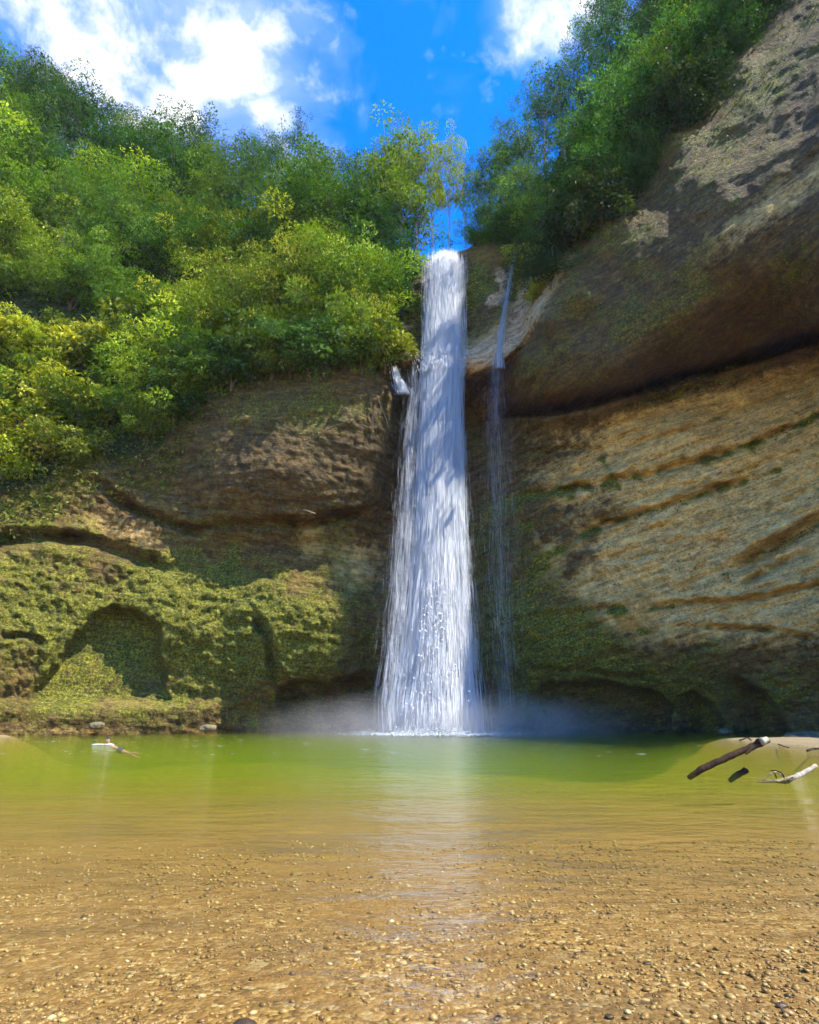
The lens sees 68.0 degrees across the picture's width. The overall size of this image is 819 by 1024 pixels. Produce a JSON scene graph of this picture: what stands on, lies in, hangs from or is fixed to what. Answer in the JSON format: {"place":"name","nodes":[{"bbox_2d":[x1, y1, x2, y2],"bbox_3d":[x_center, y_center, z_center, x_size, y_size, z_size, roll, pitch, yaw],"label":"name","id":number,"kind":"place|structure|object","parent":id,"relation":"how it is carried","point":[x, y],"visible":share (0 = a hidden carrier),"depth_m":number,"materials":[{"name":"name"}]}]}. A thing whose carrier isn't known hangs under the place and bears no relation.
{"place":"outdoors","nodes":[
{"label":"outdoors","id":0,"kind":"place"},
{"bbox_2d":[0,129,431,493],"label":"hillside","id":1,"kind":"structure","parent":0,"point":[4,489],"depth_m":68.41,"materials":[{"name":"green plant"}]},
{"bbox_2d":[0,428,49,481],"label":"shrub","id":2,"kind":"object","parent":1,"relation":"on","point":[14,464],"visible":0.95,"depth_m":54.70,"materials":[{"name":"green plant"}]},
{"bbox_2d":[0,67,61,175],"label":"broadleaf tree","id":3,"kind":"object","parent":1,"relation":"on","point":[34,119],"visible":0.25,"depth_m":91.09,"materials":[{"name":"green plant"}]},
{"bbox_2d":[0,123,67,215],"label":"tall tree","id":4,"kind":"object","parent":1,"relation":"on","point":[42,151],"visible":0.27,"depth_m":84.86,"materials":[{"name":"green plant"}]},
{"bbox_2d":[0,183,68,301],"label":"bush","id":5,"kind":"object","parent":1,"relation":"on","point":[10,227],"visible":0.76,"depth_m":71.85,"materials":[{"name":"green plant"}]},
{"bbox_2d":[0,302,71,376],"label":"bush","id":6,"kind":"object","parent":1,"relation":"on","point":[35,333],"visible":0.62,"depth_m":61.36,"materials":[{"name":"green plant"}]},
{"bbox_2d":[0,410,79,466],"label":"shrub","id":7,"kind":"object","parent":1,"relation":"on","point":[41,445],"visible":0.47,"depth_m":56.01,"materials":[{"name":"green plant"}]},
{"bbox_2d":[0,153,84,247],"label":"broadleaf tree","id":8,"kind":"object","parent":1,"relation":"on","point":[22,183],"visible":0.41,"depth_m":81.07,"materials":[{"name":"green plant"}]},
{"bbox_2d":[0,368,87,430],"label":"shrub","id":9,"kind":"object","parent":1,"relation":"on","point":[23,388],"visible":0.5,"depth_m":58.59,"materials":[{"name":"green plant"}]},
{"bbox_2d":[0,48,90,144],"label":"tall tree","id":10,"kind":"object","parent":1,"relation":"on","point":[43,65],"visible":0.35,"depth_m":97.60,"materials":[{"name":"green plant"}]},
{"bbox_2d":[0,96,108,216],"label":"bush","id":11,"kind":"object","parent":1,"relation":"on","point":[9,138],"visible":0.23,"depth_m":83.17,"materials":[{"name":"green plant"}]},
{"bbox_2d":[0,312,112,376],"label":"shrub","id":12,"kind":"object","parent":1,"relation":"on","point":[11,356],"visible":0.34,"depth_m":62.19,"materials":[{"name":"green plant"}]},
{"bbox_2d":[9,341,105,415],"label":"shrub","id":13,"kind":"object","parent":1,"relation":"on","point":[51,371],"visible":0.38,"depth_m":58.54,"materials":[{"name":"green plant"}]},
{"bbox_2d":[16,169,106,261],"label":"tall tree","id":14,"kind":"object","parent":1,"relation":"on","point":[62,207],"visible":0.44,"depth_m":81.52,"materials":[{"name":"green plant"}]},
{"bbox_2d":[14,405,116,465],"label":"shrub","id":15,"kind":"object","parent":1,"relation":"on","point":[81,444],"visible":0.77,"depth_m":57.22,"materials":[{"name":"green plant"}]},
{"bbox_2d":[17,156,114,251],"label":"tall tree","id":16,"kind":"object","parent":1,"relation":"on","point":[72,179],"visible":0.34,"depth_m":83.23,"materials":[{"name":"green plant"}]},
{"bbox_2d":[16,57,119,158],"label":"tall tree","id":17,"kind":"object","parent":1,"relation":"on","point":[73,94],"visible":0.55,"depth_m":95.52,"materials":[{"name":"green plant"}]},
{"bbox_2d":[11,215,141,310],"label":"bush","id":18,"kind":"object","parent":1,"relation":"on","point":[67,291],"visible":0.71,"depth_m":72.16,"materials":[{"name":"green plant"}]},
{"bbox_2d":[35,83,118,163],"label":"tall tree","id":19,"kind":"object","parent":1,"relation":"on","point":[77,116],"visible":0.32,"depth_m":97.17,"materials":[{"name":"green plant"}]},
{"bbox_2d":[35,373,126,431],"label":"bush","id":20,"kind":"object","parent":1,"relation":"on","point":[62,402],"visible":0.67,"depth_m":59.64,"materials":[{"name":"green plant"}]},
{"bbox_2d":[21,137,154,219],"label":"broadleaf tree","id":21,"kind":"object","parent":1,"relation":"on","point":[92,173],"visible":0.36,"depth_m":87.06,"materials":[{"name":"green plant"}]},
{"bbox_2d":[29,311,163,383],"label":"shrub","id":22,"kind":"object","parent":1,"relation":"on","point":[77,364],"visible":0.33,"depth_m":63.69,"materials":[{"name":"green plant"}]},
{"bbox_2d":[72,225,153,315],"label":"bush","id":23,"kind":"object","parent":1,"relation":"on","point":[96,282],"visible":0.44,"depth_m":72.45,"materials":[{"name":"green plant"}]},
{"bbox_2d":[63,166,166,272],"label":"broadleaf tree","id":24,"kind":"object","parent":1,"relation":"on","point":[110,226],"visible":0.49,"depth_m":78.48,"materials":[{"name":"green plant"}]},
{"bbox_2d":[75,292,155,379],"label":"shrub","id":25,"kind":"object","parent":1,"relation":"on","point":[120,307],"visible":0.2,"depth_m":64.00,"materials":[{"name":"green plant"}]},
{"bbox_2d":[74,102,171,188],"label":"broadleaf tree","id":26,"kind":"object","parent":1,"relation":"on","point":[112,134],"visible":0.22,"depth_m":91.98,"materials":[{"name":"green plant"}]},
{"bbox_2d":[71,246,189,323],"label":"bush","id":27,"kind":"object","parent":1,"relation":"on","point":[142,300],"visible":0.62,"depth_m":71.89,"materials":[{"name":"green plant"}]},
{"bbox_2d":[73,181,204,270],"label":"bush","id":28,"kind":"object","parent":1,"relation":"on","point":[139,265],"visible":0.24,"depth_m":80.19,"materials":[{"name":"green plant"}]},
{"bbox_2d":[100,356,179,445],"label":"bush","id":29,"kind":"object","parent":1,"relation":"on","point":[146,437],"visible":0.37,"depth_m":60.04,"materials":[{"name":"green plant"}]},
{"bbox_2d":[83,290,198,435],"bbox_3d":[-27.261,-13.246,63.057,14.314,11.639,16.866,-1,-15,9],"label":"bush","id":30,"kind":"object","parent":1,"relation":"on","point":[140,364],"visible":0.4,"depth_m":59.72,"materials":[{"name":"green plant"}]},
{"bbox_2d":[83,109,207,200],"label":"broadleaf tree","id":31,"kind":"object","parent":1,"relation":"on","point":[162,139],"visible":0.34,"depth_m":91.59,"materials":[{"name":"green plant"}]},
{"bbox_2d":[82,142,215,223],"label":"broadleaf tree","id":32,"kind":"object","parent":1,"relation":"on","point":[136,185],"visible":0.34,"depth_m":86.39,"materials":[{"name":"green plant"}]},
{"bbox_2d":[120,385,185,439],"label":"shrub","id":33,"kind":"object","parent":1,"relation":"on","point":[164,423],"visible":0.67,"depth_m":59.92,"materials":[{"name":"green plant"}]},
{"bbox_2d":[103,356,213,431],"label":"shrub","id":34,"kind":"object","parent":1,"relation":"on","point":[187,407],"visible":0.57,"depth_m":59.64,"materials":[{"name":"green plant"}]},
{"bbox_2d":[111,180,217,289],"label":"broadleaf tree","id":35,"kind":"object","parent":1,"relation":"on","point":[150,243],"visible":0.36,"depth_m":77.60,"materials":[{"name":"green plant"}]},
{"bbox_2d":[134,137,214,208],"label":"tall tree","id":36,"kind":"object","parent":1,"relation":"on","point":[176,164],"visible":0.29,"depth_m":89.99,"materials":[{"name":"green plant"}]},
{"bbox_2d":[124,304,239,380],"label":"bush","id":37,"kind":"object","parent":1,"relation":"on","point":[195,338],"visible":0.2,"depth_m":62.36,"materials":[{"name":"green plant"}]},
{"bbox_2d":[129,285,245,372],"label":"bush","id":38,"kind":"object","parent":1,"relation":"on","point":[179,321],"visible":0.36,"depth_m":63.49,"materials":[{"name":"green plant"}]},
{"bbox_2d":[127,193,261,279],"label":"broadleaf tree","id":39,"kind":"object","parent":1,"relation":"on","point":[186,218],"visible":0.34,"depth_m":75.09,"materials":[{"name":"green plant"}]},
{"bbox_2d":[152,344,236,413],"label":"shrub","id":40,"kind":"object","parent":1,"relation":"on","point":[181,384],"visible":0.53,"depth_m":59.86,"materials":[{"name":"green plant"}]},
{"bbox_2d":[152,206,247,289],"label":"broadleaf tree","id":41,"kind":"object","parent":1,"relation":"on","point":[181,256],"visible":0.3,"depth_m":74.14,"materials":[{"name":"green plant"}]},
{"bbox_2d":[0,304,404,544],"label":"undergrowth","id":42,"kind":"object","parent":1,"relation":"on","point":[53,516],"visible":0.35,"depth_m":59.10,"materials":[{"name":"green plant"}]},
{"bbox_2d":[156,94,249,167],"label":"tall tree","id":43,"kind":"object","parent":1,"relation":"on","point":[189,125],"visible":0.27,"depth_m":96.99,"materials":[{"name":"green plant"}]},
{"bbox_2d":[133,258,289,356],"bbox_3d":[-20.095,-20.271,66.625,17.106,11.805,14.517,-11,-21,31],"label":"bush","id":44,"kind":"object","parent":1,"relation":"on","point":[209,315],"visible":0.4,"depth_m":63.14,"materials":[{"name":"green plant"}]},
{"bbox_2d":[173,330,249,396],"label":"shrub","id":45,"kind":"object","parent":1,"relation":"on","point":[201,370],"visible":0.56,"depth_m":60.19,"materials":[{"name":"green plant"}]},
{"bbox_2d":[164,139,260,225],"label":"broadleaf tree","id":46,"kind":"object","parent":1,"relation":"on","point":[204,185],"visible":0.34,"depth_m":85.84,"materials":[{"name":"green plant"}]},
{"bbox_2d":[159,178,307,280],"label":"bush","id":47,"kind":"object","parent":1,"relation":"on","point":[227,213],"visible":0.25,"depth_m":73.61,"materials":[{"name":"green plant"}]},
{"bbox_2d":[189,333,277,390],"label":"shrub","id":48,"kind":"object","parent":1,"relation":"on","point":[227,366],"visible":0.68,"depth_m":59.87,"materials":[{"name":"green plant"}]},
{"bbox_2d":[178,197,295,283],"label":"broadleaf tree","id":49,"kind":"object","parent":1,"relation":"on","point":[250,233],"visible":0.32,"depth_m":72.70,"materials":[{"name":"green plant"}]},
{"bbox_2d":[172,245,304,311],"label":"bush","id":50,"kind":"object","parent":1,"relation":"on","point":[215,253],"visible":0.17,"depth_m":67.45,"materials":[{"name":"green plant"}]},
{"bbox_2d":[216,125,283,225],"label":"tall tree","id":51,"kind":"object","parent":1,"relation":"on","point":[247,146],"visible":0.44,"depth_m":89.29,"materials":[{"name":"green plant"}]},
{"bbox_2d":[194,233,311,355],"bbox_3d":[-14.994,-22.340,65.879,13.224,17.721,12.692,13,-25,-36],"label":"bush","id":52,"kind":"object","parent":1,"relation":"on","point":[259,283],"visible":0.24,"depth_m":63.40,"materials":[{"name":"green plant"}]},
{"bbox_2d":[217,304,289,384],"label":"shrub","id":53,"kind":"object","parent":1,"relation":"on","point":[238,342],"visible":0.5,"depth_m":59.24,"materials":[{"name":"green plant"}]},
{"bbox_2d":[212,240,324,342],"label":"bush","id":54,"kind":"object","parent":1,"relation":"on","point":[294,272],"visible":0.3,"depth_m":62.17,"materials":[{"name":"green plant"}]},
{"bbox_2d":[237,333,299,382],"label":"shrub","id":55,"kind":"object","parent":1,"relation":"on","point":[274,356],"visible":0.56,"depth_m":60.01,"materials":[{"name":"green plant"}]},
{"bbox_2d":[237,313,318,379],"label":"shrub","id":56,"kind":"object","parent":1,"relation":"on","point":[269,327],"visible":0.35,"depth_m":58.09,"materials":[{"name":"green plant"}]},
{"bbox_2d":[213,158,351,239],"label":"broadleaf tree","id":57,"kind":"object","parent":1,"relation":"on","point":[277,196],"visible":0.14,"depth_m":75.74,"materials":[{"name":"green plant"}]},
{"bbox_2d":[225,139,371,248],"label":"broadleaf tree","id":58,"kind":"object","parent":1,"relation":"on","point":[289,175],"visible":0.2,"depth_m":77.29,"materials":[{"name":"green plant"}]},
{"bbox_2d":[260,230,372,363],"bbox_3d":[-8.748,-22.061,65.494,11.246,19.326,11.717,-7,-21,17],"label":"bush","id":59,"kind":"object","parent":1,"relation":"on","point":[311,289],"visible":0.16,"depth_m":62.47,"materials":[{"name":"green plant"}]},
{"bbox_2d":[284,314,378,379],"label":"shrub","id":60,"kind":"object","parent":1,"relation":"on","point":[326,355],"visible":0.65,"depth_m":59.30,"materials":[{"name":"green plant"}]},
{"bbox_2d":[248,186,425,317],"bbox_3d":[-8.380,-23.246,66.890,19.618,12.180,16.649,6,-21,-23],"label":"bush","id":61,"kind":"object","parent":1,"relation":"on","point":[356,259],"visible":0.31,"depth_m":62.52,"materials":[{"name":"green plant"}]},
{"bbox_2d":[265,132,414,254],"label":"broadleaf tree","id":62,"kind":"object","parent":1,"relation":"on","point":[330,211],"visible":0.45,"depth_m":74.62,"materials":[{"name":"green plant"}]},
{"bbox_2d":[284,221,400,365],"bbox_3d":[-7.032,-21.947,65.043,9.994,18.165,12.678,-8,-20,23],"label":"bush","id":63,"kind":"object","parent":1,"relation":"on","point":[348,270],"visible":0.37,"depth_m":62.31,"materials":[{"name":"green plant"}]},
{"bbox_2d":[302,265,396,373],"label":"bush","id":64,"kind":"object","parent":1,"relation":"on","point":[363,301],"visible":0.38,"depth_m":60.81,"materials":[{"name":"green plant"}]},
{"bbox_2d":[278,215,430,320],"bbox_3d":[-6.335,-25.391,68.510,17.572,12.391,20.706,0,-15,-5],"label":"bush","id":65,"kind":"object","parent":1,"relation":"on","point":[375,278],"visible":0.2,"depth_m":64.33,"materials":[{"name":"green plant"}]},
{"bbox_2d":[316,317,398,374],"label":"shrub","id":66,"kind":"object","parent":1,"relation":"on","point":[362,366],"visible":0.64,"depth_m":60.09,"materials":[{"name":"green plant"}]},
{"bbox_2d":[353,308,420,376],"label":"shrub","id":67,"kind":"object","parent":1,"relation":"on","point":[399,350],"visible":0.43,"depth_m":61.04,"materials":[{"name":"green plant"}]},
{"bbox_2d":[341,143,438,254],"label":"tall tree","id":68,"kind":"object","parent":1,"relation":"on","point":[359,170],"visible":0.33,"depth_m":77.53,"materials":[{"name":"green plant"}]},
{"bbox_2d":[341,188,452,263],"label":"broadleaf tree","id":69,"kind":"object","parent":1,"relation":"on","point":[385,226],"visible":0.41,"depth_m":73.09,"materials":[{"name":"green plant"}]},
{"bbox_2d":[349,100,466,263],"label":"tall tree","id":70,"kind":"object","parent":1,"relation":"on","point":[390,150],"visible":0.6,"depth_m":75.27,"materials":[{"name":"green plant"}]},
{"bbox_2d":[381,120,459,258],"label":"yellow tree","id":71,"kind":"object","parent":1,"relation":"on","point":[411,172],"visible":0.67,"depth_m":75.59,"materials":[{"name":"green plant"}]},
{"bbox_2d":[0,0,641,260],"label":"sky","id":72,"kind":"structure","parent":0,"point":[462,61],"materials":[{"name":"blue"}]},
{"bbox_2d":[0,0,818,762],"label":"cliff","id":73,"kind":"structure","parent":0,"point":[622,622],"depth_m":54.87,"materials":[{"name":"brown stone"}]},
{"bbox_2d":[407,128,451,256],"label":"yellow tree","id":74,"kind":"object","parent":73,"relation":"on","point":[429,175],"visible":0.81,"depth_m":74.90,"materials":[{"name":"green plant"}]},
{"bbox_2d":[374,248,491,737],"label":"waterfall","id":75,"kind":"structure","parent":73,"relation":"on","point":[437,681],"depth_m":52.29,"materials":[{"name":"liquid"}]},
{"bbox_2d":[64,1,818,583],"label":"fern","id":76,"kind":"object","parent":73,"relation":"on","point":[640,393],"visible":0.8,"depth_m":58.14,"materials":[{"name":"green plant"}]},
{"bbox_2d":[427,118,469,253],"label":"yellow tree","id":77,"kind":"object","parent":73,"relation":"on","point":[450,154],"visible":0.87,"depth_m":74.26,"materials":[{"name":"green plant"}]},
{"bbox_2d":[465,132,525,210],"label":"tall tree","id":78,"kind":"object","parent":73,"relation":"on","point":[503,179],"visible":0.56,"depth_m":73.38,"materials":[{"name":"green plant"}]},
{"bbox_2d":[474,252,527,708],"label":"waterfall","id":79,"kind":"structure","parent":73,"relation":"on","point":[499,359],"depth_m":56.37,"materials":[{"name":"liquid"}]},
{"bbox_2d":[618,33,727,140],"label":"bush","id":80,"kind":"object","parent":73,"relation":"on","point":[685,76],"visible":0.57,"depth_m":57.96,"materials":[{"name":"green plant"}]},
{"bbox_2d":[647,39,731,133],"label":"shrub","id":81,"kind":"object","parent":73,"relation":"on","point":[696,84],"visible":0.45,"depth_m":57.85,"materials":[{"name":"green plant"}]},
{"bbox_2d":[649,0,768,73],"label":"bush","id":82,"kind":"object","parent":73,"relation":"on","point":[739,30],"visible":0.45,"depth_m":60.08,"materials":[{"name":"green plant"}]},
{"bbox_2d":[686,0,792,49],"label":"bush","id":83,"kind":"object","parent":73,"relation":"on","point":[736,3],"visible":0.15,"depth_m":61.61,"materials":[{"name":"green plant"}]},
{"bbox_2d":[0,735,818,1023],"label":"riverbed","id":84,"kind":"structure","parent":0,"point":[49,961],"depth_m":6.43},
{"bbox_2d":[0,839,818,1023],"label":"pebbles","id":85,"kind":"object","parent":84,"relation":"on","point":[141,1019],"visible":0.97,"depth_m":4.43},
{"bbox_2d":[0,729,818,1023],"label":"water","id":86,"kind":"structure","parent":0,"point":[378,764],"depth_m":12.39,"materials":[{"name":"liquid"}]},
{"bbox_2d":[524,0,749,302],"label":"hillside","id":87,"kind":"structure","parent":0,"point":[525,289],"depth_m":75.56,"materials":[{"name":"green plant"}]},
{"bbox_2d":[0,0,725,335],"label":"undergrowth","id":88,"kind":"object","parent":87,"relation":"on","point":[2,297],"visible":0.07,"depth_m":72.90,"materials":[{"name":"green plant"}]},
{"bbox_2d":[471,163,566,252],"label":"bush","id":89,"kind":"object","parent":87,"relation":"on","point":[519,213],"visible":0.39,"depth_m":68.27,"materials":[{"name":"green plant"}]},
{"bbox_2d":[491,119,553,238],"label":"tall tree","id":90,"kind":"object","parent":87,"relation":"on","point":[528,140],"visible":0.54,"depth_m":73.32,"materials":[{"name":"green plant"}]},
{"bbox_2d":[509,65,568,169],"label":"slender tree","id":91,"kind":"object","parent":87,"relation":"on","point":[541,108],"visible":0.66,"depth_m":77.82,"materials":[{"name":"green plant"}]},
{"bbox_2d":[507,237,592,291],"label":"bush","id":92,"kind":"object","parent":87,"relation":"on","point":[540,268],"visible":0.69,"depth_m":59.27,"materials":[{"name":"green plant"}]},
{"bbox_2d":[506,56,602,164],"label":"tall tree","id":93,"kind":"object","parent":87,"relation":"on","point":[565,103],"visible":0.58,"depth_m":79.38,"materials":[{"name":"green plant"}]},
{"bbox_2d":[528,183,600,256],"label":"shrub","id":94,"kind":"object","parent":87,"relation":"on","point":[554,228],"visible":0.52,"depth_m":59.76,"materials":[{"name":"green plant"}]},
{"bbox_2d":[554,17,610,127],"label":"slender tree","id":95,"kind":"object","parent":87,"relation":"on","point":[573,55],"visible":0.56,"depth_m":82.51,"materials":[{"name":"green plant"}]},
{"bbox_2d":[535,120,637,210],"bbox_3d":[18.106,-32.857,60.965,9.938,8.645,9.656,-12,-22,37],"label":"broadleaf tree","id":96,"kind":"object","parent":87,"relation":"on","point":[597,147],"visible":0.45,"depth_m":59.27,"materials":[{"name":"green plant"}]},
{"bbox_2d":[524,118,659,215],"bbox_3d":[17.753,-33.732,63.291,11.441,9.676,12.736,6,-19,-16],"label":"broadleaf tree","id":97,"kind":"object","parent":87,"relation":"on","point":[554,178],"visible":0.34,"depth_m":62.52,"materials":[{"name":"green plant"}]},
{"bbox_2d":[544,164,643,240],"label":"shrub","id":98,"kind":"object","parent":87,"relation":"on","point":[607,201],"visible":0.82,"depth_m":56.76,"materials":[{"name":"green plant"}]},
{"bbox_2d":[544,76,672,194],"bbox_3d":[22.430,-39.153,64.405,17.686,11.405,15.009,-13,-22,38],"label":"bush","id":99,"kind":"object","parent":87,"relation":"on","point":[617,137],"visible":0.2,"depth_m":61.45,"materials":[{"name":"green plant"}]},
{"bbox_2d":[567,0,665,93],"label":"tall tree","id":100,"kind":"object","parent":87,"relation":"on","point":[608,53],"visible":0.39,"depth_m":81.59,"materials":[{"name":"green plant"}]},
{"bbox_2d":[579,121,673,186],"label":"bush","id":101,"kind":"object","parent":87,"relation":"on","point":[653,140],"visible":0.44,"depth_m":58.47,"materials":[{"name":"green plant"}]},
{"bbox_2d":[595,148,663,197],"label":"bush","id":102,"kind":"object","parent":87,"relation":"on","point":[631,184],"visible":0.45,"depth_m":57.85,"materials":[{"name":"green plant"}]},
{"bbox_2d":[590,68,701,161],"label":"bush","id":103,"kind":"object","parent":87,"relation":"on","point":[636,112],"visible":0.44,"depth_m":59.15,"materials":[{"name":"green plant"}]},
{"bbox_2d":[578,0,734,146],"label":"bush","id":104,"kind":"object","parent":87,"relation":"on","point":[623,75],"visible":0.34,"depth_m":62.18,"materials":[{"name":"green plant"}]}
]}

